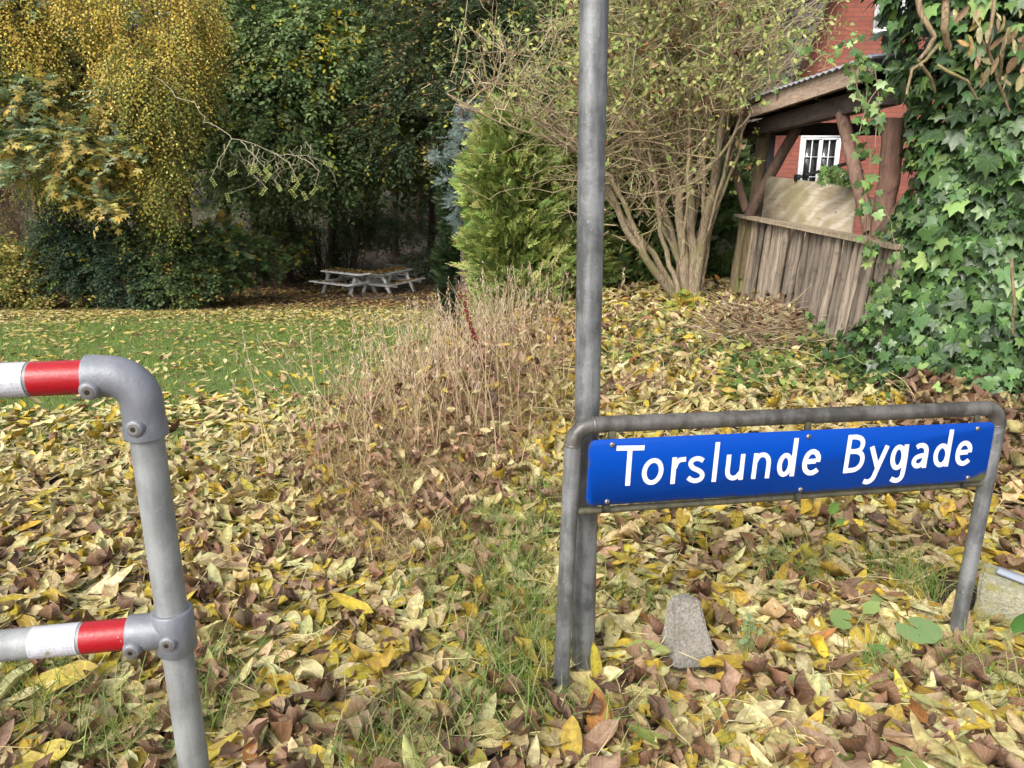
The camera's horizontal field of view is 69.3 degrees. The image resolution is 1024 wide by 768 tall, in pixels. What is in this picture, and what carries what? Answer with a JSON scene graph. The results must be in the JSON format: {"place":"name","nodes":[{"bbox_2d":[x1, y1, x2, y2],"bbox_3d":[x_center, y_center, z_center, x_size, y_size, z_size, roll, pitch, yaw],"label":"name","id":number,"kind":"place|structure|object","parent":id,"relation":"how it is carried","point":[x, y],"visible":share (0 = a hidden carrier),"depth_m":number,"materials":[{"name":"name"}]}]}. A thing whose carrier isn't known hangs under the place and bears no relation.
{"place":"outdoors","nodes":[
{"label":"outdoors","id":0,"kind":"place"},
{"bbox_2d":[325,223,440,299],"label":"path","id":1,"kind":"structure","parent":0,"point":[379,263],"depth_m":28.87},
{"bbox_2d":[181,251,698,579],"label":"dry grass","id":2,"kind":"structure","parent":0,"point":[421,416],"depth_m":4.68,"materials":[{"name":"beige plant"}]},
{"bbox_2d":[0,169,1023,765],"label":"ground","id":3,"kind":"structure","parent":0,"point":[370,259],"depth_m":8.71,"materials":[{"name":"green plant"}]},
{"bbox_2d":[0,161,44,298],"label":"edge shrub","id":4,"kind":"object","parent":3,"relation":"on","point":[7,223],"visible":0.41,"depth_m":20.31,"materials":[{"name":"green plant"}]},
{"bbox_2d":[0,223,115,309],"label":"edge shrub","id":5,"kind":"object","parent":3,"relation":"on","point":[12,284],"visible":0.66,"depth_m":17.68,"materials":[{"name":"yellow plant"}]},
{"bbox_2d":[2,1,126,276],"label":"woodland tree","id":6,"kind":"object","parent":3,"relation":"on","point":[6,195],"visible":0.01,"depth_m":26.09,"materials":[{"name":"green plant"}]},
{"bbox_2d":[0,0,157,304],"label":"maple sapling","id":7,"kind":"object","parent":3,"relation":"on","point":[71,154],"visible":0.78,"depth_m":15.36,"materials":[{"name":"yellow plant"}]},
{"bbox_2d":[1,34,160,233],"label":"woodland tree","id":8,"kind":"object","parent":3,"relation":"on","point":[42,156],"depth_m":30.79,"materials":[{"name":"green plant"}]},
{"bbox_2d":[18,194,187,310],"bbox_3d":[-9.873,-3.071,17.931,3.970,3.163,2.901,9,18,29],"label":"edge shrub","id":9,"kind":"object","parent":3,"relation":"on","point":[97,260],"visible":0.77,"depth_m":17.47,"materials":[{"name":"green plant"}]},
{"bbox_2d":[0,355,209,767],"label":"pipe barrier","id":10,"kind":"object","parent":3,"relation":"on","point":[165,628],"visible":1,"depth_m":1.43,"materials":[{"name":"metal"}]},
{"bbox_2d":[0,0,228,280],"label":"woodland tree","id":11,"kind":"object","parent":3,"relation":"on","point":[128,26],"visible":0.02,"depth_m":20.48,"materials":[{"name":"green plant"}]},
{"bbox_2d":[0,0,249,302],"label":"golden tree","id":12,"kind":"object","parent":3,"relation":"on","point":[175,59],"visible":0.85,"depth_m":15.79,"materials":[{"name":"yellow plant"}]},
{"bbox_2d":[148,68,337,201],"bbox_3d":[-5.931,-4.829,13.427,1.416,2.811,7.768,-15,22,-42],"label":"ash branch","id":13,"kind":"object","parent":12,"relation":"attached to","point":[267,170],"visible":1,"depth_m":11.54,"materials":[{"name":"green plant"}]},
{"bbox_2d":[75,13,202,213],"bbox_3d":[-18.017,-11.857,35.308,8.198,10.771,8.171,14,21,41],"label":"woodland tree","id":14,"kind":"object","parent":3,"relation":"on","point":[183,156],"depth_m":35.65,"materials":[{"name":"green plant"}]},
{"bbox_2d":[107,206,234,310],"bbox_3d":[-8.456,-2.998,17.995,3.338,2.797,2.326,8,18,25],"label":"edge shrub","id":15,"kind":"object","parent":3,"relation":"on","point":[190,295],"visible":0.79,"depth_m":17.51,"materials":[{"name":"green plant"}]},
{"bbox_2d":[122,23,275,235],"bbox_3d":[-12.510,-10.268,31.229,10.531,10.260,7.342,10,19,30],"label":"woodland tree","id":16,"kind":"object","parent":3,"relation":"on","point":[225,216],"depth_m":31.93,"materials":[{"name":"green plant"}]},
{"bbox_2d":[91,0,346,288],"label":"woodland tree","id":17,"kind":"object","parent":3,"relation":"on","point":[252,229],"visible":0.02,"depth_m":23.00,"materials":[{"name":"green plant"}]},
{"bbox_2d":[1,203,438,278],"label":"undergrowth","id":18,"kind":"object","parent":3,"relation":"on","point":[247,218],"visible":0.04,"depth_m":41.23,"materials":[{"name":"green plant"}]},
{"bbox_2d":[62,0,395,288],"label":"woodland tree","id":19,"kind":"object","parent":3,"relation":"on","point":[260,127],"visible":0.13,"depth_m":21.27,"materials":[{"name":"green plant"}]},
{"bbox_2d":[0,304,467,484],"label":"lawn grass","id":20,"kind":"structure","parent":3,"relation":"on","point":[120,328],"depth_m":10.89,"materials":[{"name":"green plant"}]},
{"bbox_2d":[169,211,318,305],"bbox_3d":[-7.625,-3.891,21.907,3.120,2.798,9.166,-1,16,-5],"label":"edge shrub","id":21,"kind":"object","parent":3,"relation":"on","point":[238,252],"visible":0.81,"depth_m":18.97,"materials":[{"name":"green plant"}]},
{"bbox_2d":[156,0,473,282],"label":"broadleaf tree","id":22,"kind":"object","parent":3,"relation":"on","point":[327,26],"visible":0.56,"depth_m":21.22,"materials":[{"name":"green plant"}]},
{"bbox_2d":[245,180,396,277],"bbox_3d":[-7.273,-6.174,28.294,5.858,4.234,3.609,-10,19,-30],"label":"edge shrub","id":23,"kind":"object","parent":3,"relation":"on","point":[341,249],"visible":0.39,"depth_m":28.44,"materials":[{"name":"green plant"}]},
{"bbox_2d":[308,22,371,251],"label":"woodland tree","id":24,"kind":"object","parent":3,"relation":"on","point":[363,250],"depth_m":35.24,"materials":[{"name":"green plant"}]},
{"bbox_2d":[0,0,694,216],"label":"wood","id":25,"kind":"object","parent":3,"relation":"on","point":[424,196],"depth_m":58.76,"materials":[{"name":"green plant"}]},
{"bbox_2d":[309,270,386,293],"bbox_3d":[-5.305,-3.265,24.032,1.814,0.773,1.740,11,19,33],"label":"picnic table","id":26,"kind":"object","parent":3,"relation":"on","point":[345,278],"visible":0.74,"depth_m":23.79,"materials":[{"name":"white paint"}]},
{"bbox_2d":[232,3,492,268],"bbox_3d":[-5.521,-9.541,27.674,11.533,10.992,8.557,0,16,0],"label":"woodland tree","id":27,"kind":"object","parent":3,"relation":"on","point":[330,245],"depth_m":29.43,"materials":[{"name":"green plant"}]},
{"bbox_2d":[324,198,448,284],"bbox_3d":[-4.097,-5.865,29.473,6.793,2.971,8.880,0,16,0],"label":"edge shrub","id":28,"kind":"object","parent":3,"relation":"on","point":[418,226],"visible":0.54,"depth_m":28.92,"materials":[{"name":"green plant"}]},
{"bbox_2d":[350,268,425,293],"bbox_3d":[-4.058,-3.320,24.328,1.740,0.773,1.820,8,18,27],"label":"picnic table","id":29,"kind":"object","parent":3,"relation":"on","point":[388,277],"visible":0.79,"depth_m":24.01,"materials":[{"name":"white paint"}]},
{"bbox_2d":[313,258,428,284],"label":"table leaves","id":30,"kind":"object","parent":29,"relation":"on","point":[381,271],"visible":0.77,"depth_m":24.02,"materials":[{"name":"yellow plant"}]},
{"bbox_2d":[363,141,444,256],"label":"woodland tree","id":31,"kind":"object","parent":3,"relation":"on","point":[393,198],"visible":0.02,"depth_m":33.08,"materials":[{"name":"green plant"}]},
{"bbox_2d":[405,183,410,240],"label":"woodland tree","id":32,"kind":"object","parent":3,"relation":"on","point":[409,199],"depth_m":38.83,"materials":[{"name":"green plant"}]},
{"bbox_2d":[386,260,432,282],"bbox_3d":[-3.834,-4.128,27.423,1.740,0.773,1.826,8,18,27],"label":"picnic table","id":33,"kind":"object","parent":3,"relation":"on","point":[404,265],"visible":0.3,"depth_m":26.79,"materials":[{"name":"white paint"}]},
{"bbox_2d":[0,270,825,434],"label":"leaf litter","id":34,"kind":"object","parent":3,"relation":"on","point":[637,293],"visible":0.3,"depth_m":9.15,"materials":[{"name":"yellow plant"}]},
{"bbox_2d":[359,40,472,265],"bbox_3d":[-2.978,-9.119,28.659,8.004,9.504,8.183,-11,19,-34],"label":"woodland tree","id":35,"kind":"object","parent":3,"relation":"on","point":[432,215],"visible":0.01,"depth_m":29.38,"materials":[{"name":"green plant"}]},
{"bbox_2d":[413,183,437,232],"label":"woodland tree","id":36,"kind":"object","parent":3,"relation":"on","point":[418,199],"depth_m":42.79,"materials":[{"name":"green plant"}]},
{"bbox_2d":[425,97,482,329],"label":"blue spruce","id":37,"kind":"object","parent":3,"relation":"on","point":[458,135],"visible":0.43,"depth_m":11.03,"materials":[{"name":"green plant"}]},
{"bbox_2d":[334,0,578,293],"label":"woodland tree","id":38,"kind":"object","parent":3,"relation":"on","point":[441,106],"visible":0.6,"depth_m":18.64,"materials":[{"name":"green plant"}]},
{"bbox_2d":[382,1,543,170],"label":"woodland tree","id":39,"kind":"object","parent":3,"relation":"on","point":[477,60],"visible":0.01,"depth_m":24.03,"materials":[{"name":"green plant"}]},
{"bbox_2d":[427,140,508,328],"bbox_3d":[-0.704,-2.561,12.515,1.394,3.381,2.483,0,16,0],"label":"dark conifer","id":40,"kind":"object","parent":3,"relation":"on","point":[450,253],"visible":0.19,"depth_m":12.08,"materials":[{"name":"green plant"}]},
{"bbox_2d":[457,280,500,479],"bbox_3d":[-0.182,-0.051,4.214,0.100,0.912,1.360,-3,16,-11],"label":"dock plant","id":41,"kind":"object","parent":3,"relation":"on","point":[473,332],"visible":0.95,"depth_m":4.59,"materials":[{"name":"brown plant"}]},
{"bbox_2d":[0,349,1023,767],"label":"leaf litter","id":42,"kind":"object","parent":3,"relation":"on","point":[798,679],"visible":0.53,"depth_m":2.64,"materials":[{"name":"plant"}]},
{"bbox_2d":[32,660,97,694],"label":"fallen leaf","id":43,"kind":"object","parent":42,"relation":"on","point":[80,665],"visible":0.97,"depth_m":2.29,"materials":[{"name":"yellow plant"}]},
{"bbox_2d":[590,642,601,677],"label":"fallen leaf","id":44,"kind":"object","parent":42,"relation":"on","point":[596,663],"visible":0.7,"depth_m":2.31,"materials":[{"name":"yellow plant"}]},
{"bbox_2d":[618,639,670,655],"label":"fallen leaf","id":45,"kind":"object","parent":42,"relation":"on","point":[660,648],"visible":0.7,"depth_m":2.46,"materials":[{"name":"yellow plant"}]},
{"bbox_2d":[726,612,762,654],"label":"seedling","id":46,"kind":"object","parent":42,"relation":"on","point":[742,642],"visible":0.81,"depth_m":2.42,"materials":[{"name":"green plant"}]},
{"bbox_2d":[723,699,784,725],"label":"fallen leaf","id":47,"kind":"object","parent":42,"relation":"on","point":[768,708],"visible":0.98,"depth_m":2.16,"materials":[{"name":"beige plant"}]},
{"bbox_2d":[828,501,844,532],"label":"seedling","id":48,"kind":"object","parent":42,"relation":"on","point":[833,508],"visible":0.91,"depth_m":3.18,"materials":[{"name":"green plant"}]},
{"bbox_2d":[830,594,882,635],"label":"seedling","id":49,"kind":"object","parent":42,"relation":"on","point":[872,606],"visible":0.84,"depth_m":2.58,"materials":[{"name":"green plant"}]},
{"bbox_2d":[866,644,890,657],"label":"seedling","id":50,"kind":"object","parent":42,"relation":"on","point":[880,648],"visible":0.7,"depth_m":2.40,"materials":[{"name":"green plant"}]},
{"bbox_2d":[896,617,942,643],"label":"mallow plant","id":51,"kind":"object","parent":42,"relation":"on","point":[929,627],"visible":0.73,"depth_m":2.43,"materials":[{"name":"green plant"}]},
{"bbox_2d":[1007,613,1023,654],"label":"dandelion plant","id":52,"kind":"object","parent":42,"relation":"on","point":[1017,624],"visible":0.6,"depth_m":2.42,"materials":[{"name":"green plant"}]},
{"bbox_2d":[0,386,1023,767],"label":"grass tufts","id":53,"kind":"object","parent":3,"relation":"on","point":[536,624],"visible":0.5,"depth_m":2.38,"materials":[{"name":"green plant"}]},
{"bbox_2d":[445,88,613,327],"bbox_3d":[0.215,-1.884,8.771,2.031,3.084,1.647,0,16,0],"label":"thuja","id":54,"kind":"object","parent":3,"relation":"on","point":[487,233],"visible":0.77,"depth_m":8.45,"materials":[{"name":"green plant"}]},
{"bbox_2d":[414,0,668,125],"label":"woodland tree","id":55,"kind":"object","parent":3,"relation":"on","point":[543,52],"visible":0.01,"depth_m":21.16,"materials":[{"name":"green plant"}]},
{"bbox_2d":[513,108,635,299],"bbox_3d":[0.740,-1.842,9.171,1.598,3.137,1.640,0,16,0],"label":"thuja","id":56,"kind":"object","parent":3,"relation":"on","point":[613,267],"visible":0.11,"depth_m":8.82,"materials":[{"name":"green plant"}]},
{"bbox_2d":[572,0,608,671],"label":"signpost pole","id":57,"kind":"object","parent":3,"relation":"on","point":[593,53],"visible":0.78,"depth_m":2.04,"materials":[{"name":"metal"}]},
{"bbox_2d":[571,101,696,283],"bbox_3d":[1.494,-2.133,9.591,1.803,3.020,1.668,14,21,41],"label":"thuja","id":58,"kind":"object","parent":3,"relation":"on","point":[640,271],"visible":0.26,"depth_m":9.15,"materials":[{"name":"green plant"}]},
{"bbox_2d":[422,0,876,298],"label":"elder bush","id":59,"kind":"object","parent":3,"relation":"on","point":[685,100],"visible":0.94,"depth_m":7.17,"materials":[{"name":"green plant"}]},
{"bbox_2d":[506,0,822,204],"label":"wood","id":60,"kind":"object","parent":3,"relation":"on","point":[614,59],"depth_m":25.50,"materials":[{"name":"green plant"}]},
{"bbox_2d":[514,0,816,193],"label":"garden tree","id":61,"kind":"object","parent":3,"relation":"on","point":[749,164],"visible":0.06,"depth_m":15.88,"materials":[{"name":"green plant"}]},
{"bbox_2d":[661,287,710,311],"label":"currant plant","id":62,"kind":"object","parent":3,"relation":"on","point":[686,297],"visible":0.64,"depth_m":7.46,"materials":[{"name":"yellow plant"}]},
{"bbox_2d":[660,593,713,667],"bbox_3d":[0.583,0.837,2.482,0.161,0.249,0.172,-5,17,-16],"label":"concrete stump","id":63,"kind":"object","parent":3,"relation":"on","point":[685,631],"visible":0.76,"depth_m":2.45,"materials":[{"name":"grey concrete"}]},
{"bbox_2d":[669,125,763,277],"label":"thuja","id":64,"kind":"object","parent":3,"relation":"on","point":[726,224],"visible":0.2,"depth_m":9.61,"materials":[{"name":"green plant"}]},
{"bbox_2d":[477,322,1017,437],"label":"dry stems","id":65,"kind":"object","parent":3,"relation":"on","point":[889,424],"visible":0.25,"depth_m":4.47,"materials":[{"name":"brown plant"}]},
{"bbox_2d":[659,288,836,360],"bbox_3d":[2.073,-0.510,6.189,1.791,0.718,2.448,7,18,24],"label":"twig heap","id":66,"kind":"object","parent":3,"relation":"on","point":[777,328],"visible":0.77,"depth_m":5.82,"materials":[{"name":"brown wood"}]},
{"bbox_2d":[710,288,818,341],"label":"garden leaves","id":67,"kind":"object","parent":3,"relation":"on","point":[727,294],"visible":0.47,"depth_m":6.17,"materials":[{"name":"brown plant"}]},
{"bbox_2d":[553,401,1006,693],"bbox_3d":[0.863,0.536,2.343,1.488,0.952,0.056,-2,14,-12],"label":"street name sign","id":68,"kind":"object","parent":3,"relation":"on","point":[807,462],"visible":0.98,"depth_m":2.24,"materials":[{"name":"metal"}]},
{"bbox_2d":[601,306,1018,400],"bbox_3d":[2.676,-0.320,5.672,4.109,0.375,2.660,0,16,0],"label":"ground cover","id":69,"kind":"object","parent":3,"relation":"on","point":[780,360],"visible":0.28,"depth_m":4.97,"materials":[{"name":"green plant"}]},
{"bbox_2d":[600,300,1023,471],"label":"garden leaves","id":70,"kind":"object","parent":3,"relation":"on","point":[1011,405],"visible":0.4,"depth_m":4.53,"materials":[{"name":"yellow plant"}]},
{"bbox_2d":[695,0,946,234],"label":"brick house","id":71,"kind":"structure","parent":3,"relation":"on","point":[809,153],"depth_m":13.22,"materials":[{"name":"brick"}]},
{"bbox_2d":[797,136,840,183],"bbox_3d":[5.536,-3.916,13.406,0.714,1.150,0.087,0,16,0],"label":"window frame","id":72,"kind":"structure","parent":71,"relation":"in","point":[815,152],"depth_m":13.33,"materials":[{"name":"white paint"}]},
{"bbox_2d":[871,0,924,33],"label":"window frame","id":73,"kind":"structure","parent":71,"relation":"in","point":[874,23],"depth_m":12.72,"materials":[{"name":"white paint"}]},
{"bbox_2d":[723,48,950,359],"bbox_3d":[3.833,-1.458,6.614,3.134,2.922,4.281,0,16,0],"label":"log shelter","id":74,"kind":"object","parent":3,"relation":"on","point":[793,111],"visible":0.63,"depth_m":5.95,"materials":[{"name":"brown wood"}]},
{"bbox_2d":[756,176,856,289],"bbox_3d":[2.683,-1.366,6.893,0.075,1.088,1.810,-1,16,-5],"label":"plywood board","id":75,"kind":"object","parent":74,"relation":"attached to","point":[827,206],"visible":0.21,"depth_m":6.71,"materials":[{"name":"beige wood"}]},
{"bbox_2d":[794,158,865,180],"bbox_3d":[2.833,-1.924,6.637,0.059,0.210,0.720,-9,18,-28],"label":"metal bar","id":76,"kind":"object","parent":75,"relation":"on","point":[805,175],"visible":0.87,"depth_m":6.82,"materials":[{"name":"black metal"}]},
{"bbox_2d":[862,197,910,303],"bbox_3d":[2.754,-0.857,5.475,0.018,0.990,1.004,1,16,5],"label":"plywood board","id":77,"kind":"object","parent":74,"relation":"attached to","point":[872,201],"visible":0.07,"depth_m":5.72,"materials":[{"name":"brown wood"}]},
{"bbox_2d":[727,0,1023,417],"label":"ivy clad tree","id":78,"kind":"object","parent":3,"relation":"on","point":[960,236],"visible":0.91,"depth_m":4.34,"materials":[{"name":"green plant"}]},
{"bbox_2d":[974,563,1023,626],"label":"concrete block","id":79,"kind":"object","parent":3,"relation":"on","point":[998,593],"depth_m":2.63,"materials":[{"name":"grey concrete"}]},
{"bbox_2d":[996,566,1023,583],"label":"plastic strip","id":80,"kind":"object","parent":79,"relation":"on","point":[1010,574],"visible":1,"depth_m":2.65,"materials":[{"name":"white plastic"}]}
]}

